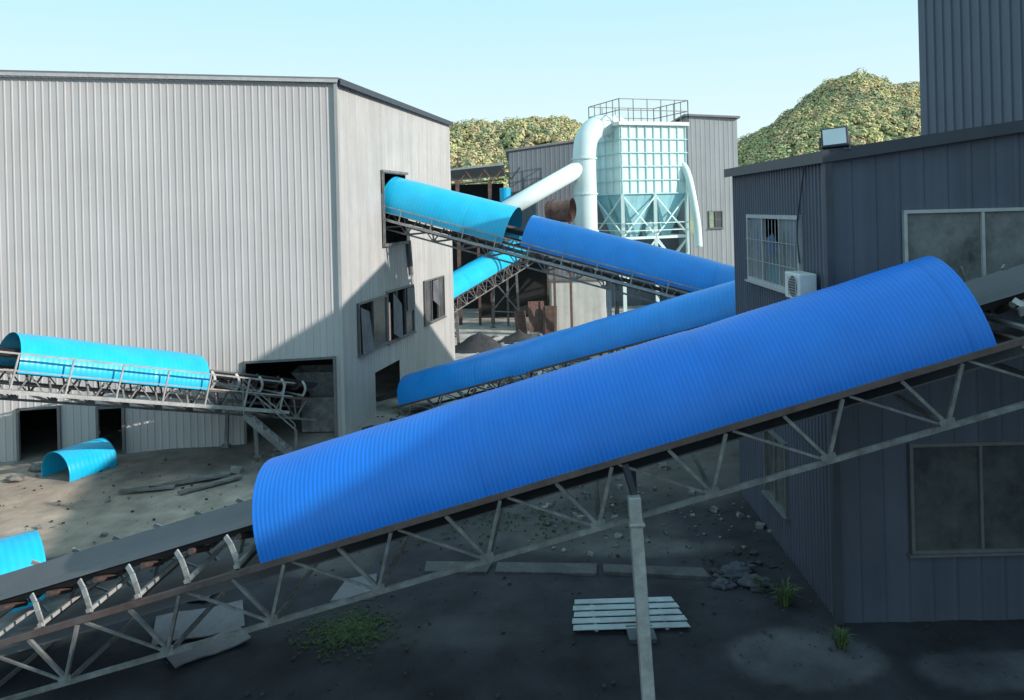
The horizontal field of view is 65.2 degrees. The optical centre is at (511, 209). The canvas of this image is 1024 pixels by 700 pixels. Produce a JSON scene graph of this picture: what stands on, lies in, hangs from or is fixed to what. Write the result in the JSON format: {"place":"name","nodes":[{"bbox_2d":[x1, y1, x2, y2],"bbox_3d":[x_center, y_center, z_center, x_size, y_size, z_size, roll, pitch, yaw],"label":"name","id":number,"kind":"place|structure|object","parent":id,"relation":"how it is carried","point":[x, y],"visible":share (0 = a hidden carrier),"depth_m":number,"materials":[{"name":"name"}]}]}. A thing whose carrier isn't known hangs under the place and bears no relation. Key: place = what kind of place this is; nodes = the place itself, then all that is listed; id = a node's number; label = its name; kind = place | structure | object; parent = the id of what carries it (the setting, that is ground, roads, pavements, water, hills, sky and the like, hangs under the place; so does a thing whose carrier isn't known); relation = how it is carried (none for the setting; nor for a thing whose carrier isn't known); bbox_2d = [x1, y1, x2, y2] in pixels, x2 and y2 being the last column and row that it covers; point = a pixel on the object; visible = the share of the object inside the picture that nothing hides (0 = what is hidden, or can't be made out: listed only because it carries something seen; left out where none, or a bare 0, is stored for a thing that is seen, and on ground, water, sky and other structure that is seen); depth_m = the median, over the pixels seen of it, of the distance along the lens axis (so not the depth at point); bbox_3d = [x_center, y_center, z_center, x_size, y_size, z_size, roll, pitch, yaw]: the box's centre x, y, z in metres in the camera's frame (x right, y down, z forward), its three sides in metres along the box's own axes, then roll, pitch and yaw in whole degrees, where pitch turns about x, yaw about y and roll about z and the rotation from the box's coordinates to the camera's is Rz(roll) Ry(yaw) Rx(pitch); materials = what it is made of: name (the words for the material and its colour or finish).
{"place":"outdoors","nodes":[
{"label":"outdoors","id":0,"kind":"place"},
{"bbox_2d":[0,0,919,141],"label":"sky","id":1,"kind":"structure","parent":0,"point":[454,61],"materials":[{"name":"blue"}]},
{"bbox_2d":[493,373,529,383],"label":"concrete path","id":2,"kind":"structure","parent":0,"point":[520,378],"depth_m":29.48,"materials":[{"name":"grey concrete"}]},
{"bbox_2d":[0,305,1023,699],"bbox_3d":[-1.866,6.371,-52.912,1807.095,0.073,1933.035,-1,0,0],"label":"ground","id":3,"kind":"structure","parent":0,"point":[472,625],"depth_m":12.26,"materials":[{"name":"grey concrete"}]},
{"bbox_2d":[3,473,24,481],"bbox_3d":[-12.147,6.542,19.510,0.451,0.168,0.337,-1,0,0],"label":"rock","id":4,"kind":"object","parent":3,"relation":"on","point":[19,477],"visible":1,"depth_m":19.44,"materials":[{"name":"grey stone"}]},
{"bbox_2d":[0,530,49,613],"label":"conveyor cover","id":5,"kind":"object","parent":3,"relation":"on","point":[21,550],"visible":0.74,"depth_m":13.45,"materials":[{"name":"metal"}]},
{"bbox_2d":[27,462,41,471],"bbox_3d":[-11.943,6.516,20.302,0.621,0.209,0.387,-1,0,-23],"label":"rock","id":6,"kind":"object","parent":3,"relation":"on","point":[35,467],"visible":0.49,"depth_m":20.16,"materials":[{"name":"grey stone"}]},
{"bbox_2d":[41,438,116,481],"bbox_3d":[-10.902,6.292,20.180,1.112,0.744,1.300,-1,0,27],"label":"conveyor cover","id":7,"kind":"object","parent":3,"relation":"on","point":[83,459],"visible":1,"depth_m":20.01,"materials":[{"name":"metal"}]},
{"bbox_2d":[118,484,176,492],"bbox_3d":[-8.450,6.456,18.597,1.221,0.055,0.354,-1,0,-11],"label":"timber plank","id":8,"kind":"object","parent":3,"relation":"on","point":[143,488],"visible":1,"depth_m":18.47,"materials":[{"name":"wood"}]},
{"bbox_2d":[0,332,321,457],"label":"belt conveyor","id":9,"kind":"object","parent":3,"relation":"on","point":[48,357],"visible":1,"depth_m":18.86,"materials":[{"name":"metal"}]},
{"bbox_2d":[149,471,229,486],"bbox_3d":[-7.678,6.436,19.074,1.806,0.055,0.325,-1,0,-29],"label":"timber plank","id":10,"kind":"object","parent":3,"relation":"on","point":[206,477],"visible":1,"depth_m":19.07,"materials":[{"name":"wood"}]},
{"bbox_2d":[151,600,244,644],"bbox_3d":[-4.842,6.393,12.398,1.307,0.059,0.929,-1,0,-20],"label":"metal sheet","id":11,"kind":"object","parent":3,"relation":"on","point":[216,620],"visible":0.77,"depth_m":12.37,"materials":[{"name":"grey metal"}]},
{"bbox_2d":[166,625,250,668],"bbox_3d":[-4.442,6.383,11.695,1.099,0.059,0.535,-1,0,-41],"label":"metal sheet","id":12,"kind":"object","parent":3,"relation":"on","point":[178,659],"visible":0.77,"depth_m":11.61,"materials":[{"name":"grey metal"}]},
{"bbox_2d":[177,474,242,494],"bbox_3d":[-7.021,6.420,18.724,0.251,0.055,1.571,-1,0,41],"label":"timber plank","id":13,"kind":"object","parent":3,"relation":"on","point":[213,483],"visible":1,"depth_m":18.66,"materials":[{"name":"wood"}]},
{"bbox_2d":[0,70,454,461],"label":"industrial shed","id":14,"kind":"structure","parent":3,"relation":"on","point":[230,223],"depth_m":22.11,"materials":[{"name":"metal"}]},
{"bbox_2d":[356,295,389,356],"bbox_3d":[-4.277,3.577,24.933,0.379,1.587,2.423,-1,0,8],"label":"window","id":15,"kind":"structure","parent":14,"relation":"in","point":[379,305],"depth_m":25.30,"materials":[{"name":"grey glass"}]},
{"bbox_2d":[386,284,416,344],"bbox_3d":[-3.764,3.539,27.378,0.302,1.738,2.723,-1,0,9],"label":"window","id":16,"kind":"structure","parent":14,"relation":"in","point":[409,320],"depth_m":27.79,"materials":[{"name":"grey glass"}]},
{"bbox_2d":[423,275,446,325],"bbox_3d":[-3.016,3.495,31.052,0.328,1.688,2.620,-1,0,12],"label":"window","id":17,"kind":"structure","parent":14,"relation":"in","point":[427,284],"depth_m":30.62,"materials":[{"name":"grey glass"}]},
{"bbox_2d":[287,365,334,431],"bbox_3d":[-5.641,5.568,23.494,1.556,1.750,1.413,-1,0,0],"label":"crusher","id":18,"kind":"object","parent":3,"relation":"on","point":[322,411],"visible":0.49,"depth_m":23.15,"materials":[{"name":"metal"}]},
{"bbox_2d":[330,573,376,602],"bbox_3d":[-2.592,6.367,13.424,0.698,0.100,0.944,-1,0,0],"label":"concrete slab","id":19,"kind":"object","parent":3,"relation":"on","point":[346,590],"depth_m":13.31,"materials":[{"name":"grey concrete"}]},
{"bbox_2d":[15,332,771,567],"bbox_3d":[-3.219,6.362,27.186,17.281,0.514,26.373,-1,0,0],"label":"rubble","id":20,"kind":"object","parent":3,"relation":"on","point":[234,470],"visible":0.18,"depth_m":16.99,"materials":[{"name":"grey stone"}]},
{"bbox_2d":[424,561,492,574],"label":"concrete kerb","id":21,"kind":"structure","parent":3,"relation":"on","point":[436,566],"depth_m":14.11,"materials":[{"name":"grey concrete"}]},
{"bbox_2d":[455,331,501,353],"bbox_3d":[-1.607,5.972,36.564,2.902,0.860,2.639,-1,0,0],"label":"coal pile","id":22,"kind":"object","parent":3,"relation":"on","point":[479,342],"visible":0.85,"depth_m":35.96,"materials":[{"name":"grey gravel"}]},
{"bbox_2d":[450,163,519,324],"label":"open shed","id":23,"kind":"structure","parent":3,"relation":"on","point":[489,191],"depth_m":51.11,"materials":[{"name":"metal"}]},
{"bbox_2d":[453,236,544,344],"bbox_3d":[-1.409,3.886,40.683,2.029,5.212,13.786,-1,0,29],"label":"belt conveyor","id":24,"kind":"object","parent":3,"relation":"on","point":[471,275],"visible":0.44,"depth_m":39.70,"materials":[{"name":"metal"}]},
{"bbox_2d":[288,486,718,667],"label":"grass","id":25,"kind":"structure","parent":3,"relation":"on","point":[346,628],"depth_m":12.17,"materials":[{"name":"green plant"}]},
{"bbox_2d":[500,188,510,325],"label":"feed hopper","id":26,"kind":"object","parent":3,"relation":"on","point":[505,193],"visible":0.48,"depth_m":43.48,"materials":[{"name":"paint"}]},
{"bbox_2d":[0,336,1017,699],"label":"coal debris","id":27,"kind":"object","parent":3,"relation":"on","point":[758,562],"visible":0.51,"depth_m":13.03,"materials":[{"name":"black stone"}]},
{"bbox_2d":[0,256,1023,699],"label":"belt conveyor","id":28,"kind":"object","parent":3,"relation":"on","point":[792,362],"visible":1,"depth_m":9.94,"materials":[{"name":"blue metal"}]},
{"bbox_2d":[477,238,549,324],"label":"lean to","id":29,"kind":"object","parent":3,"relation":"on","point":[533,285],"visible":0.29,"depth_m":46.95,"materials":[{"name":"metal"}]},
{"bbox_2d":[497,329,533,343],"bbox_3d":[0.298,6.024,38.215,2.220,0.660,1.668,-1,0,18],"label":"coal pile","id":30,"kind":"object","parent":3,"relation":"on","point":[518,335],"visible":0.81,"depth_m":37.88,"materials":[{"name":"grey gravel"}]},
{"bbox_2d":[514,310,527,333],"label":"steel plate","id":31,"kind":"object","parent":3,"relation":"on","point":[520,320],"visible":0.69,"depth_m":40.59,"materials":[{"name":"brown metal"}]},
{"bbox_2d":[528,301,543,333],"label":"steel plate","id":32,"kind":"object","parent":3,"relation":"on","point":[535,311],"visible":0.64,"depth_m":40.20,"materials":[{"name":"brown metal"}]},
{"bbox_2d":[495,562,596,575],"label":"concrete kerb","id":33,"kind":"structure","parent":3,"relation":"on","point":[582,569],"depth_m":13.98,"materials":[{"name":"grey concrete"}]},
{"bbox_2d":[543,306,556,334],"bbox_3d":[1.885,5.538,39.871,0.706,1.445,0.540,-1,0,8],"label":"steel plate","id":34,"kind":"object","parent":3,"relation":"on","point":[548,319],"visible":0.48,"depth_m":39.91,"materials":[{"name":"brown metal"}]},
{"bbox_2d":[376,280,735,415],"bbox_3d":[1.201,4.280,23.297,12.736,4.776,2.139,-1,0,29],"label":"belt conveyor","id":35,"kind":"object","parent":3,"relation":"on","point":[664,318],"visible":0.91,"depth_m":22.38,"materials":[{"name":"blue metal"}]},
{"bbox_2d":[381,177,734,353],"bbox_3d":[1.689,2.572,25.881,14.414,7.679,2.487,-1,0,14],"label":"belt conveyor","id":36,"kind":"object","parent":3,"relation":"on","point":[475,217],"visible":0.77,"depth_m":25.25,"materials":[{"name":"metal"}]},
{"bbox_2d":[545,198,575,331],"bbox_3d":[2.453,2.835,39.395,1.366,6.810,1.125,-1,0,18],"label":"rusty duct","id":37,"kind":"object","parent":3,"relation":"on","point":[561,210],"visible":0.8,"depth_m":39.25,"materials":[{"name":"metal"}]},
{"bbox_2d":[540,346,632,374],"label":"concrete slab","id":38,"kind":"structure","parent":3,"relation":"on","point":[583,360],"depth_m":33.11,"materials":[{"name":"grey concrete"}]},
{"bbox_2d":[506,140,678,306],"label":"industrial shed","id":39,"kind":"structure","parent":3,"relation":"on","point":[536,163],"depth_m":50.34,"materials":[{"name":"grey metal"}]},
{"bbox_2d":[501,98,702,311],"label":"dust collector","id":40,"kind":"object","parent":3,"relation":"on","point":[633,179],"visible":0.87,"depth_m":43.60,"materials":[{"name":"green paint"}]},
{"bbox_2d":[572,596,689,630],"bbox_3d":[1.776,6.223,12.341,1.740,0.052,0.962,-1,0,0],"label":"wooden pallet","id":41,"kind":"object","parent":3,"relation":"on","point":[594,620],"visible":1,"depth_m":12.28,"materials":[{"name":"grey wood"}]},
{"bbox_2d":[603,564,710,579],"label":"concrete kerb","id":42,"kind":"structure","parent":3,"relation":"on","point":[697,573],"depth_m":13.75,"materials":[{"name":"grey concrete"}]},
{"bbox_2d":[671,114,739,293],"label":"industrial shed","id":43,"kind":"structure","parent":3,"relation":"on","point":[711,148],"depth_m":48.50,"materials":[{"name":"grey metal"}]},
{"bbox_2d":[708,211,723,228],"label":"window","id":44,"kind":"structure","parent":43,"relation":"in","point":[718,219],"depth_m":48.49,"materials":[{"name":"grey glass"}]},
{"bbox_2d":[711,578,736,590],"bbox_3d":[3.487,6.158,13.195,0.393,0.153,0.268,-1,0,-21],"label":"rock","id":45,"kind":"object","parent":3,"relation":"on","point":[724,584],"visible":1,"depth_m":13.13,"materials":[{"name":"grey stone"}]},
{"bbox_2d":[713,565,749,582],"bbox_3d":[3.720,6.118,13.471,0.622,0.221,0.466,-1,0,-24],"label":"rock","id":46,"kind":"object","parent":3,"relation":"on","point":[733,573],"visible":0.81,"depth_m":13.41,"materials":[{"name":"grey stone"}]},
{"bbox_2d":[729,561,756,573],"bbox_3d":[3.920,6.132,13.691,0.545,0.184,0.369,-1,0,0],"label":"rock","id":47,"kind":"object","parent":3,"relation":"on","point":[744,564],"visible":0.52,"depth_m":13.68,"materials":[{"name":"grey stone"}]},
{"bbox_2d":[737,573,770,587],"bbox_3d":[3.982,6.130,13.191,0.549,0.184,0.316,-1,0,0],"label":"rock","id":48,"kind":"object","parent":3,"relation":"on","point":[746,580],"visible":0.91,"depth_m":13.15,"materials":[{"name":"grey stone"}]},
{"bbox_2d":[751,575,763,586],"bbox_3d":[4.010,6.115,13.120,0.299,0.212,0.302,-1,0,32],"label":"weed plant","id":49,"kind":"object","parent":3,"relation":"on","point":[759,583],"visible":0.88,"depth_m":13.06,"materials":[{"name":"green plant"}]},
{"bbox_2d":[768,576,802,606],"bbox_3d":[4.323,6.044,12.604,0.680,0.339,0.615,-1,0,0],"label":"weed plant","id":50,"kind":"object","parent":3,"relation":"on","point":[786,596],"visible":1,"depth_m":12.55,"materials":[{"name":"green plant"}]},
{"bbox_2d":[827,623,858,650],"bbox_3d":[4.661,6.071,11.333,0.488,0.268,0.532,-1,0,23],"label":"weed plant","id":51,"kind":"object","parent":3,"relation":"on","point":[841,636],"visible":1,"depth_m":11.33,"materials":[{"name":"green plant"}]},
{"bbox_2d":[724,120,1023,624],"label":"site office","id":52,"kind":"structure","parent":3,"relation":"on","point":[929,528],"depth_m":12.00,"materials":[{"name":"dark grey painted corrugated metal"},{"name":"aluminium"},{"name":"glass"}]},
{"bbox_2d":[745,214,802,293],"bbox_3d":[4.780,0.774,14.751,0.130,1.357,3.220,-1,0,1],"label":"window","id":53,"kind":"structure","parent":52,"relation":"in","point":[758,226],"depth_m":14.66,"materials":[{"name":"metal"}]},
{"bbox_2d":[761,430,790,519],"bbox_3d":[4.883,4.823,14.851,0.130,1.337,1.420,-1,0,1],"label":"window","id":54,"kind":"structure","parent":52,"relation":"in","point":[775,458],"depth_m":14.79,"materials":[{"name":"grey glass"}]},
{"bbox_2d":[785,271,816,298],"bbox_3d":[4.628,1.344,12.700,0.413,0.698,0.660,-1,0,0],"label":"air conditioner","id":55,"kind":"object","parent":52,"relation":"attached to","point":[798,283],"visible":0.77,"depth_m":12.44,"materials":[{"name":"white metal"}]},
{"bbox_2d":[818,126,850,150],"bbox_3d":[4.807,-1.067,11.929,0.452,0.343,0.191,-1,0,27],"label":"floodlight","id":56,"kind":"object","parent":52,"relation":"on","point":[834,137],"visible":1,"depth_m":11.87,"materials":[{"name":"white glass"}]},
{"bbox_2d":[901,207,1023,305],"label":"window","id":57,"kind":"structure","parent":52,"relation":"in","point":[978,240],"depth_m":11.98,"materials":[{"name":"glass"}]},
{"bbox_2d":[906,440,1023,557],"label":"window","id":58,"kind":"structure","parent":52,"relation":"in","point":[966,498],"depth_m":11.98,"materials":[{"name":"grey glass"}]},
{"bbox_2d":[918,0,1023,134],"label":"tall shed","id":59,"kind":"structure","parent":3,"relation":"on","point":[971,62],"depth_m":18.93,"materials":[{"name":"dark grey painted corrugated metal"}]},
{"bbox_2d":[547,275,606,330],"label":"pump house","id":60,"kind":"structure","parent":0,"point":[589,303],"depth_m":41.00,"materials":[{"name":"concrete"}]},
{"bbox_2d":[453,97,906,232],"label":"hill","id":61,"kind":"structure","parent":0,"point":[712,213],"depth_m":170.40,"materials":[{"name":"green plant"}]},
{"bbox_2d":[449,67,920,187],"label":"forest","id":62,"kind":"object","parent":61,"relation":"on","point":[865,98],"visible":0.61,"depth_m":182.93,"materials":[{"name":"green plant"}]}
]}

